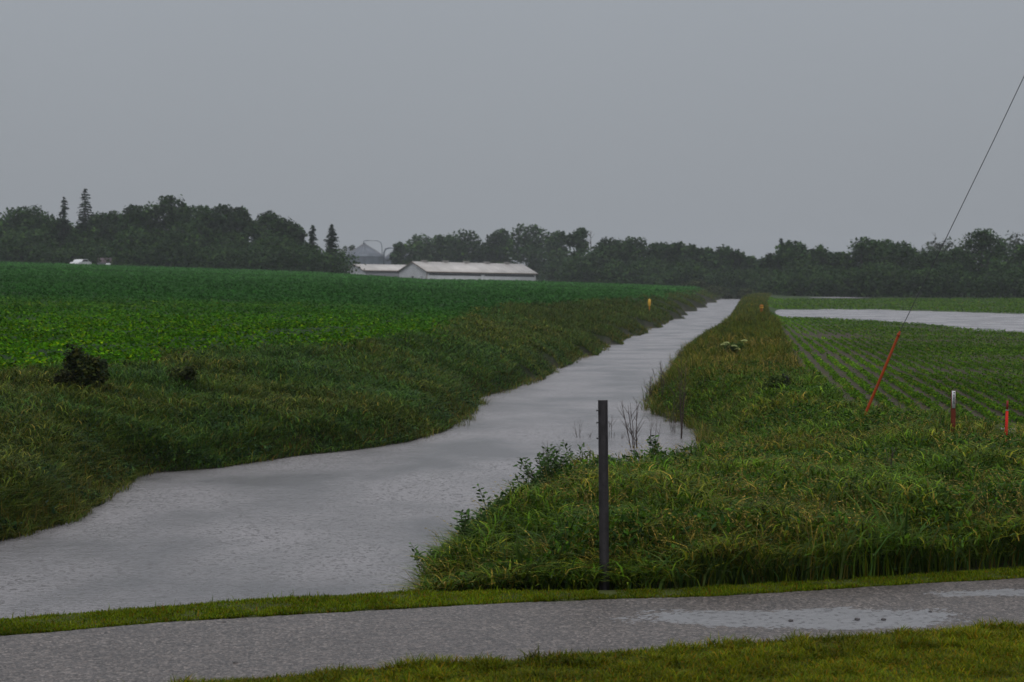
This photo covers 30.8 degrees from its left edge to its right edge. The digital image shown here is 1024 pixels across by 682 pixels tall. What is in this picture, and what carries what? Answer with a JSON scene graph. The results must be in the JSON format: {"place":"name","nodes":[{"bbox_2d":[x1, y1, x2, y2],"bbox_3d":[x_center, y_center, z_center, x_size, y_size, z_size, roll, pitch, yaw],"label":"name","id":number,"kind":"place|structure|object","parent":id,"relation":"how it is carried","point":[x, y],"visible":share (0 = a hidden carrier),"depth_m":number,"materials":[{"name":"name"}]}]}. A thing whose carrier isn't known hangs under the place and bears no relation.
{"place":"outdoors","nodes":[
{"label":"outdoors","id":0,"kind":"place"},
{"bbox_2d":[0,298,739,618],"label":"ditch water","id":1,"kind":"structure","parent":0,"point":[339,523],"depth_m":21.46,"materials":[{"name":"grey liquid"}]},
{"bbox_2d":[0,578,1023,681],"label":"road","id":2,"kind":"structure","parent":0,"point":[217,648],"depth_m":12.14,"materials":[{"name":"grey asphalt"}]},
{"bbox_2d":[599,606,970,630],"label":"puddle","id":3,"kind":"object","parent":2,"relation":"on","point":[836,618],"visible":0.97,"depth_m":12.73,"materials":[{"name":"grey liquid"}]},
{"bbox_2d":[827,588,1023,596],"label":"puddle","id":4,"kind":"object","parent":2,"relation":"on","point":[1010,592],"visible":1,"depth_m":13.75,"materials":[{"name":"grey liquid"}]},
{"bbox_2d":[0,280,1023,681],"bbox_3d":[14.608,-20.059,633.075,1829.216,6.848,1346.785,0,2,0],"label":"ground","id":5,"kind":"structure","parent":0,"point":[828,334],"depth_m":45.30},
{"bbox_2d":[0,206,46,260],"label":"broadleaf tree","id":6,"kind":"object","parent":5,"relation":"on","point":[8,223],"visible":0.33,"depth_m":348.29,"materials":[{"name":"green plant"}]},
{"bbox_2d":[0,223,62,262],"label":"broadleaf tree","id":7,"kind":"object","parent":5,"relation":"on","point":[38,237],"visible":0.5,"depth_m":334.79,"materials":[{"name":"green plant"}]},
{"bbox_2d":[10,204,52,242],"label":"broadleaf tree","id":8,"kind":"object","parent":5,"relation":"on","point":[35,216],"visible":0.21,"depth_m":349.47,"materials":[{"name":"green plant"}]},
{"bbox_2d":[37,215,78,256],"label":"broadleaf tree","id":9,"kind":"object","parent":5,"relation":"on","point":[51,228],"visible":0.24,"depth_m":343.06,"materials":[{"name":"green plant"}]},
{"bbox_2d":[55,197,71,263],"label":"spruce tree","id":10,"kind":"object","parent":5,"relation":"on","point":[63,226],"visible":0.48,"depth_m":341.18,"materials":[{"name":"green plant"}]},
{"bbox_2d":[53,369,77,391],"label":"round shrub","id":11,"kind":"object","parent":5,"relation":"on","point":[61,377],"visible":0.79,"depth_m":27.85,"materials":[{"name":"green plant"}]},
{"bbox_2d":[70,259,91,264],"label":"parked car","id":12,"kind":"object","parent":5,"relation":"on","point":[80,261],"visible":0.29,"depth_m":320.98,"materials":[{"name":"white paint"}]},
{"bbox_2d":[57,227,108,263],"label":"broadleaf tree","id":13,"kind":"object","parent":5,"relation":"on","point":[91,239],"visible":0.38,"depth_m":336.24,"materials":[{"name":"green plant"}]},
{"bbox_2d":[59,342,109,393],"bbox_3d":[-6.453,0.465,28.038,0.760,0.926,0.709,0,2,0],"label":"round shrub","id":14,"kind":"object","parent":5,"relation":"on","point":[88,368],"visible":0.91,"depth_m":27.91,"materials":[{"name":"green plant"}]},
{"bbox_2d":[75,189,99,256],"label":"spruce tree","id":15,"kind":"object","parent":5,"relation":"on","point":[83,219],"visible":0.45,"depth_m":339.28,"materials":[{"name":"green plant"}]},
{"bbox_2d":[73,211,113,244],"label":"broadleaf tree","id":16,"kind":"object","parent":5,"relation":"on","point":[102,221],"visible":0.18,"depth_m":354.05,"materials":[{"name":"green plant"}]},
{"bbox_2d":[100,210,121,240],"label":"broadleaf tree","id":17,"kind":"object","parent":5,"relation":"on","point":[114,213],"visible":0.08,"depth_m":360.20,"materials":[{"name":"green plant"}]},
{"bbox_2d":[107,204,141,243],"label":"broadleaf tree","id":18,"kind":"object","parent":5,"relation":"on","point":[125,220],"visible":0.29,"depth_m":344.35,"materials":[{"name":"green plant"}]},
{"bbox_2d":[93,224,157,265],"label":"broadleaf tree","id":19,"kind":"object","parent":5,"relation":"on","point":[128,239],"visible":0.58,"depth_m":330.25,"materials":[{"name":"green plant"}]},
{"bbox_2d":[129,201,160,243],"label":"broadleaf tree","id":20,"kind":"object","parent":5,"relation":"on","point":[142,216],"visible":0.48,"depth_m":340.73,"materials":[{"name":"green plant"}]},
{"bbox_2d":[143,194,192,265],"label":"broadleaf tree","id":21,"kind":"object","parent":5,"relation":"on","point":[170,213],"visible":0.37,"depth_m":342.40,"materials":[{"name":"green plant"}]},
{"bbox_2d":[131,221,211,266],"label":"broadleaf tree","id":22,"kind":"object","parent":5,"relation":"on","point":[184,233],"visible":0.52,"depth_m":328.98,"materials":[{"name":"green plant"}]},
{"bbox_2d":[165,362,197,386],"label":"shrub","id":23,"kind":"object","parent":5,"relation":"on","point":[189,373],"visible":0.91,"depth_m":30.27,"materials":[{"name":"green plant"}]},
{"bbox_2d":[0,235,365,273],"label":"wood undergrowth","id":24,"kind":"object","parent":5,"relation":"on","point":[213,262],"visible":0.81,"depth_m":325.46,"materials":[{"name":"green plant"}]},
{"bbox_2d":[173,202,199,234],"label":"broadleaf tree","id":25,"kind":"object","parent":5,"relation":"on","point":[190,214],"visible":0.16,"depth_m":346.07,"materials":[{"name":"green plant"}]},
{"bbox_2d":[186,204,225,266],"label":"broadleaf tree","id":26,"kind":"object","parent":5,"relation":"on","point":[204,222],"visible":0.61,"depth_m":340.19,"materials":[{"name":"green plant"}]},
{"bbox_2d":[205,229,252,268],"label":"broadleaf tree","id":27,"kind":"object","parent":5,"relation":"on","point":[226,238],"visible":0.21,"depth_m":329.58,"materials":[{"name":"green plant"}]},
{"bbox_2d":[211,203,249,245],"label":"broadleaf tree","id":28,"kind":"object","parent":5,"relation":"on","point":[225,210],"visible":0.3,"depth_m":344.87,"materials":[{"name":"green plant"}]},
{"bbox_2d":[227,205,254,237],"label":"broadleaf tree","id":29,"kind":"object","parent":5,"relation":"on","point":[240,217],"visible":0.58,"depth_m":344.85,"materials":[{"name":"green plant"}]},
{"bbox_2d":[244,210,280,267],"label":"broadleaf tree","id":30,"kind":"object","parent":5,"relation":"on","point":[262,222],"visible":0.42,"depth_m":343.23,"materials":[{"name":"green plant"}]},
{"bbox_2d":[238,236,302,270],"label":"broadleaf tree","id":31,"kind":"object","parent":5,"relation":"on","point":[275,242],"visible":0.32,"depth_m":327.29,"materials":[{"name":"green plant"}]},
{"bbox_2d":[260,216,300,247],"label":"broadleaf tree","id":32,"kind":"object","parent":5,"relation":"on","point":[282,228],"visible":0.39,"depth_m":338.23,"materials":[{"name":"green plant"}]},
{"bbox_2d":[292,223,307,253],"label":"broadleaf tree","id":33,"kind":"object","parent":5,"relation":"on","point":[301,235],"visible":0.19,"depth_m":343.13,"materials":[{"name":"green plant"}]},
{"bbox_2d":[307,225,320,254],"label":"spruce tree","id":34,"kind":"object","parent":5,"relation":"on","point":[312,234],"visible":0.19,"depth_m":335.44,"materials":[{"name":"green plant"}]},
{"bbox_2d":[295,247,333,271],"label":"tree","id":35,"kind":"object","parent":5,"relation":"on","point":[307,260],"visible":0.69,"depth_m":324.09,"materials":[{"name":"green plant"}]},
{"bbox_2d":[323,224,344,268],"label":"spruce tree","id":36,"kind":"object","parent":5,"relation":"on","point":[330,242],"visible":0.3,"depth_m":333.38,"materials":[{"name":"green plant"}]},
{"bbox_2d":[0,261,702,374],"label":"soybean field","id":37,"kind":"structure","parent":5,"relation":"on","point":[49,283],"depth_m":67.11,"materials":[{"name":"green plant"}]},
{"bbox_2d":[0,287,723,540],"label":"bank grass","id":38,"kind":"structure","parent":5,"relation":"on","point":[361,405],"depth_m":30.39,"materials":[{"name":"green plant"}]},
{"bbox_2d":[344,243,382,266],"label":"grain bin","id":39,"kind":"object","parent":5,"relation":"on","point":[365,253],"visible":0.32,"depth_m":555.13,"materials":[{"name":"metal"}]},
{"bbox_2d":[344,264,405,276],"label":"barn","id":40,"kind":"structure","parent":5,"relation":"on","point":[390,270],"depth_m":443.52,"materials":[{"name":"white metal"}]},
{"bbox_2d":[387,241,411,264],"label":"broadleaf tree","id":41,"kind":"object","parent":5,"relation":"on","point":[392,258],"visible":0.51,"depth_m":486.17,"materials":[{"name":"green plant"}]},
{"bbox_2d":[393,233,442,264],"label":"broadleaf tree","id":42,"kind":"object","parent":5,"relation":"on","point":[419,250],"visible":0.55,"depth_m":485.10,"materials":[{"name":"green plant"}]},
{"bbox_2d":[409,543,433,574],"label":"leafy weed","id":43,"kind":"object","parent":5,"relation":"on","point":[416,558],"visible":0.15,"depth_m":16.04,"materials":[{"name":"green plant"}]},
{"bbox_2d":[430,234,461,261],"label":"broadleaf tree","id":44,"kind":"object","parent":5,"relation":"on","point":[438,240],"visible":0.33,"depth_m":490.53,"materials":[{"name":"green plant"}]},
{"bbox_2d":[434,229,494,262],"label":"broadleaf tree","id":45,"kind":"object","parent":5,"relation":"on","point":[465,246],"visible":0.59,"depth_m":485.80,"materials":[{"name":"green plant"}]},
{"bbox_2d":[397,260,537,280],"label":"long barn","id":46,"kind":"structure","parent":5,"relation":"on","point":[423,269],"depth_m":428.59,"materials":[{"name":"white metal"}]},
{"bbox_2d":[450,507,493,535],"bbox_3d":[-0.344,1.715,16.336,0.413,0.520,0.286,0,2,0],"label":"leafy weed","id":47,"kind":"object","parent":5,"relation":"on","point":[477,516],"visible":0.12,"depth_m":16.30,"materials":[{"name":"green plant"}]},
{"bbox_2d":[453,508,490,540],"bbox_3d":[-0.365,1.717,15.920,0.410,0.589,0.241,2,3,45],"label":"leafy weed","id":48,"kind":"object","parent":5,"relation":"on","point":[464,522],"visible":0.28,"depth_m":15.90,"materials":[{"name":"green plant"}]},
{"bbox_2d":[472,482,515,517],"bbox_3d":[-0.117,1.608,16.698,0.388,0.681,0.347,2,2,42],"label":"leafy weed","id":49,"kind":"object","parent":5,"relation":"on","point":[503,501],"visible":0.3,"depth_m":16.69,"materials":[{"name":"green plant"}]},
{"bbox_2d":[482,228,519,263],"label":"broadleaf tree","id":50,"kind":"object","parent":5,"relation":"on","point":[496,240],"visible":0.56,"depth_m":485.51,"materials":[{"name":"green plant"}]},
{"bbox_2d":[503,471,546,494],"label":"leafy weed","id":51,"kind":"object","parent":5,"relation":"on","point":[522,476],"visible":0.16,"depth_m":17.59,"materials":[{"name":"green plant"}]},
{"bbox_2d":[501,223,551,280],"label":"broadleaf tree","id":52,"kind":"object","parent":5,"relation":"on","point":[531,250],"visible":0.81,"depth_m":475.47,"materials":[{"name":"green plant"}]},
{"bbox_2d":[513,449,558,481],"bbox_3d":[0.327,1.468,19.509,0.402,0.648,0.621,-1,2,-29],"label":"leafy weed","id":53,"kind":"object","parent":5,"relation":"on","point":[538,455],"visible":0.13,"depth_m":19.61,"materials":[{"name":"green plant"}]},
{"bbox_2d":[517,444,572,488],"bbox_3d":[0.314,1.423,18.871,0.495,0.792,0.396,1,2,36],"label":"leafy weed","id":54,"kind":"object","parent":5,"relation":"on","point":[547,469],"visible":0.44,"depth_m":18.87,"materials":[{"name":"green plant"}]},
{"bbox_2d":[84,616,1023,681],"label":"roadside grass","id":55,"kind":"structure","parent":5,"relation":"on","point":[742,659],"depth_m":11.10,"materials":[{"name":"green plant"}]},
{"bbox_2d":[542,230,567,263],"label":"broadleaf tree","id":56,"kind":"object","parent":5,"relation":"on","point":[555,240],"visible":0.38,"depth_m":463.84,"materials":[{"name":"green plant"}]},
{"bbox_2d":[544,246,585,280],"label":"broadleaf tree","id":57,"kind":"object","parent":5,"relation":"on","point":[559,255],"visible":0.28,"depth_m":452.86,"materials":[{"name":"green plant"}]},
{"bbox_2d":[560,440,590,464],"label":"leafy weed","id":58,"kind":"object","parent":5,"relation":"on","point":[580,448],"visible":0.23,"depth_m":20.95,"materials":[{"name":"green plant"}]},
{"bbox_2d":[563,227,589,260],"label":"broadleaf tree","id":59,"kind":"object","parent":5,"relation":"on","point":[580,242],"visible":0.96,"depth_m":417.74,"materials":[{"name":"green plant"}]},
{"bbox_2d":[555,246,608,282],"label":"broadleaf tree","id":60,"kind":"object","parent":5,"relation":"on","point":[579,269],"visible":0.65,"depth_m":393.03,"materials":[{"name":"green plant"}]},
{"bbox_2d":[596,400,608,589],"bbox_3d":[0.689,1.318,14.074,0.088,1.741,0.050,-1,2,0],"label":"steel post","id":61,"kind":"object","parent":5,"relation":"on","point":[602,422],"visible":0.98,"depth_m":14.06,"materials":[{"name":"black metal"}]},
{"bbox_2d":[587,236,617,268],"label":"broadleaf tree","id":62,"kind":"object","parent":5,"relation":"on","point":[604,246],"visible":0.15,"depth_m":398.48,"materials":[{"name":"green plant"}]},
{"bbox_2d":[589,257,658,284],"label":"broadleaf tree","id":63,"kind":"object","parent":5,"relation":"on","point":[632,272],"visible":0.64,"depth_m":370.22,"materials":[{"name":"green plant"}]},
{"bbox_2d":[600,236,649,272],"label":"broadleaf tree","id":64,"kind":"object","parent":5,"relation":"on","point":[628,249],"visible":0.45,"depth_m":388.88,"materials":[{"name":"green plant"}]},
{"bbox_2d":[618,397,644,447],"bbox_3d":[1.887,1.508,29.359,0.376,1.266,0.497,-1,2,-24],"label":"dead weed","id":65,"kind":"object","parent":5,"relation":"on","point":[631,431],"visible":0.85,"depth_m":29.32,"materials":[{"name":"grey"}]},
{"bbox_2d":[536,258,762,295],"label":"undergrowth","id":66,"kind":"object","parent":5,"relation":"on","point":[727,283],"visible":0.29,"depth_m":370.11,"materials":[{"name":"green plant"}]},
{"bbox_2d":[646,435,661,455],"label":"leafy weed","id":67,"kind":"object","parent":5,"relation":"on","point":[651,444],"visible":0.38,"depth_m":21.27,"materials":[{"name":"green plant"}]},
{"bbox_2d":[644,241,667,283],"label":"broadleaf tree","id":68,"kind":"object","parent":5,"relation":"on","point":[654,251],"visible":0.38,"depth_m":387.50,"materials":[{"name":"green plant"}]},
{"bbox_2d":[662,241,687,268],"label":"broadleaf tree","id":69,"kind":"object","parent":5,"relation":"on","point":[672,251],"visible":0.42,"depth_m":385.13,"materials":[{"name":"green plant"}]},
{"bbox_2d":[668,357,689,438],"bbox_3d":[2.834,1.075,31.091,0.413,1.594,0.315,-1,2,-20],"label":"dead weed","id":70,"kind":"object","parent":5,"relation":"on","point":[682,413],"visible":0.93,"depth_m":31.08,"materials":[{"name":"brown"}]},
{"bbox_2d":[648,261,714,286],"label":"broadleaf tree","id":71,"kind":"object","parent":5,"relation":"on","point":[675,277],"visible":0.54,"depth_m":359.08,"materials":[{"name":"green plant"}]},
{"bbox_2d":[677,243,699,266],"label":"broadleaf tree","id":72,"kind":"object","parent":5,"relation":"on","point":[687,252],"visible":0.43,"depth_m":381.93,"materials":[{"name":"green plant"}]},
{"bbox_2d":[363,292,1023,591],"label":"tall bank grass","id":73,"kind":"structure","parent":5,"relation":"on","point":[763,334],"depth_m":15.98,"materials":[{"name":"green plant"}]},
{"bbox_2d":[694,246,715,288],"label":"broadleaf tree","id":74,"kind":"object","parent":5,"relation":"on","point":[702,255],"visible":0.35,"depth_m":378.47,"materials":[{"name":"green plant"}]},
{"bbox_2d":[705,244,733,290],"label":"broadleaf tree","id":75,"kind":"object","parent":5,"relation":"on","point":[716,260],"visible":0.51,"depth_m":376.17,"materials":[{"name":"green plant"}]},
{"bbox_2d":[717,248,746,294],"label":"broadleaf tree","id":76,"kind":"object","parent":5,"relation":"on","point":[735,257],"visible":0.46,"depth_m":374.21,"materials":[{"name":"green plant"}]},
{"bbox_2d":[721,339,746,354],"bbox_3d":[5.756,0.252,48.385,0.717,0.605,0.562,0,2,0],"label":"flowering elder","id":77,"kind":"object","parent":5,"relation":"on","point":[735,347],"visible":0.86,"depth_m":48.32,"materials":[{"name":"green plant"}]},
{"bbox_2d":[736,255,756,287],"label":"broadleaf tree","id":78,"kind":"object","parent":5,"relation":"on","point":[748,262],"visible":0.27,"depth_m":372.44,"materials":[{"name":"green plant"}]},
{"bbox_2d":[752,253,777,277],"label":"broadleaf tree","id":79,"kind":"object","parent":5,"relation":"on","point":[767,261],"visible":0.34,"depth_m":365.04,"materials":[{"name":"green plant"}]},
{"bbox_2d":[763,374,790,397],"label":"dark bush","id":80,"kind":"object","parent":5,"relation":"on","point":[775,379],"visible":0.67,"depth_m":30.54,"materials":[{"name":"green plant"}]},
{"bbox_2d":[771,240,810,284],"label":"broadleaf tree","id":81,"kind":"object","parent":5,"relation":"on","point":[788,252],"visible":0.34,"depth_m":348.27,"materials":[{"name":"green plant"}]},
{"bbox_2d":[773,259,840,295],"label":"broadleaf tree","id":82,"kind":"object","parent":5,"relation":"on","point":[785,284],"visible":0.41,"depth_m":322.59,"materials":[{"name":"green plant"}]},
{"bbox_2d":[797,244,833,273],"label":"broadleaf tree","id":83,"kind":"object","parent":5,"relation":"on","point":[820,255],"visible":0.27,"depth_m":344.29,"materials":[{"name":"green plant"}]},
{"bbox_2d":[827,251,851,273],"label":"broadleaf tree","id":84,"kind":"object","parent":5,"relation":"on","point":[834,261],"visible":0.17,"depth_m":338.28,"materials":[{"name":"green plant"}]},
{"bbox_2d":[839,236,885,274],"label":"broadleaf tree","id":85,"kind":"object","parent":5,"relation":"on","point":[865,249],"visible":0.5,"depth_m":325.08,"materials":[{"name":"green plant"}]},
{"bbox_2d":[837,258,904,295],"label":"broadleaf tree","id":86,"kind":"object","parent":5,"relation":"on","point":[857,283],"visible":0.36,"depth_m":302.37,"materials":[{"name":"green plant"}]},
{"bbox_2d":[734,262,1023,297],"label":"undergrowth","id":87,"kind":"object","parent":5,"relation":"on","point":[827,285],"visible":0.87,"depth_m":294.40,"materials":[{"name":"green plant"}]},
{"bbox_2d":[875,239,894,255],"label":"broadleaf tree","id":88,"kind":"object","parent":5,"relation":"on","point":[887,241],"visible":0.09,"depth_m":327.76,"materials":[{"name":"green plant"}]},
{"bbox_2d":[767,297,1023,434],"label":"crop rows","id":89,"kind":"object","parent":5,"relation":"on","point":[971,349],"visible":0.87,"depth_m":58.12,"materials":[{"name":"green plant"}]},
{"bbox_2d":[878,240,921,294],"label":"broadleaf tree","id":90,"kind":"object","parent":5,"relation":"on","point":[897,254],"visible":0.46,"depth_m":320.50,"materials":[{"name":"green plant"}]},
{"bbox_2d":[909,248,958,295],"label":"broadleaf tree","id":91,"kind":"object","parent":5,"relation":"on","point":[922,260],"visible":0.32,"depth_m":310.48,"materials":[{"name":"green plant"}]},
{"bbox_2d":[919,236,978,272],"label":"broadleaf tree","id":92,"kind":"object","parent":5,"relation":"on","point":[948,244],"visible":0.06,"depth_m":419.80,"materials":[{"name":"green plant"}]},
{"bbox_2d":[951,391,955,432],"bbox_3d":[5.624,1.064,23.687,0.061,0.863,0.022,0,2,0],"label":"marker post","id":93,"kind":"object","parent":5,"relation":"on","point":[953,406],"visible":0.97,"depth_m":23.68,"materials":[{"name":"white paint"}]},
{"bbox_2d":[934,247,974,296],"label":"broadleaf tree","id":94,"kind":"object","parent":5,"relation":"on","point":[951,257],"visible":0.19,"depth_m":306.77,"materials":[{"name":"green plant"}]},
{"bbox_2d":[953,228,1017,295],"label":"broadleaf tree","id":95,"kind":"object","parent":5,"relation":"on","point":[996,249],"visible":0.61,"depth_m":299.06,"materials":[{"name":"green plant"}]},
{"bbox_2d":[1005,401,1008,440],"bbox_3d":[6.499,1.157,24.435,0.045,0.750,0.047,2,2,0],"label":"red marker","id":96,"kind":"object","parent":5,"relation":"on","point":[1006,417],"visible":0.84,"depth_m":24.42,"materials":[{"name":"paint"}]},
{"bbox_2d":[1001,230,1023,260],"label":"broadleaf tree","id":97,"kind":"object","parent":5,"relation":"on","point":[1010,244],"visible":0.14,"depth_m":429.46,"materials":[{"name":"green plant"}]},
{"bbox_2d":[1003,243,1023,296],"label":"broadleaf tree","id":98,"kind":"object","parent":5,"relation":"on","point":[1019,256],"visible":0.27,"depth_m":297.38,"materials":[{"name":"green plant"}]},
{"bbox_3d":[8.691,-2.959,25.391,0.332,9.701,2.200,0,2,0],"label":"utility pole","id":99,"kind":"object","parent":5,"relation":"on","visible":0},
{"bbox_2d":[900,77,1023,330],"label":"guy wire","id":100,"kind":"object","parent":99,"relation":"attached to","point":[961,206],"visible":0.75,"depth_m":25.42,"materials":[{"name":"grey metal"}]},
{"bbox_2d":[864,331,900,414],"bbox_3d":[5.007,0.610,25.502,0.641,1.493,0.045,0,2,0],"label":"guy guard","id":101,"kind":"object","parent":100,"relation":"attached to","point":[883,370],"visible":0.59,"depth_m":25.48,"materials":[{"name":"plastic"}]},
{"bbox_2d":[0,564,1023,635],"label":"verge grass","id":102,"kind":"structure","parent":0,"point":[371,600],"depth_m":13.40,"materials":[{"name":"green plant"}]},
{"bbox_2d":[0,0,1023,269],"label":"sky","id":103,"kind":"structure","parent":0,"point":[746,126],"materials":[{"name":"grey"}]},
{"bbox_2d":[775,309,1023,332],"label":"flood water","id":104,"kind":"structure","parent":0,"point":[997,321],"depth_m":142.43,"materials":[{"name":"grey liquid"}]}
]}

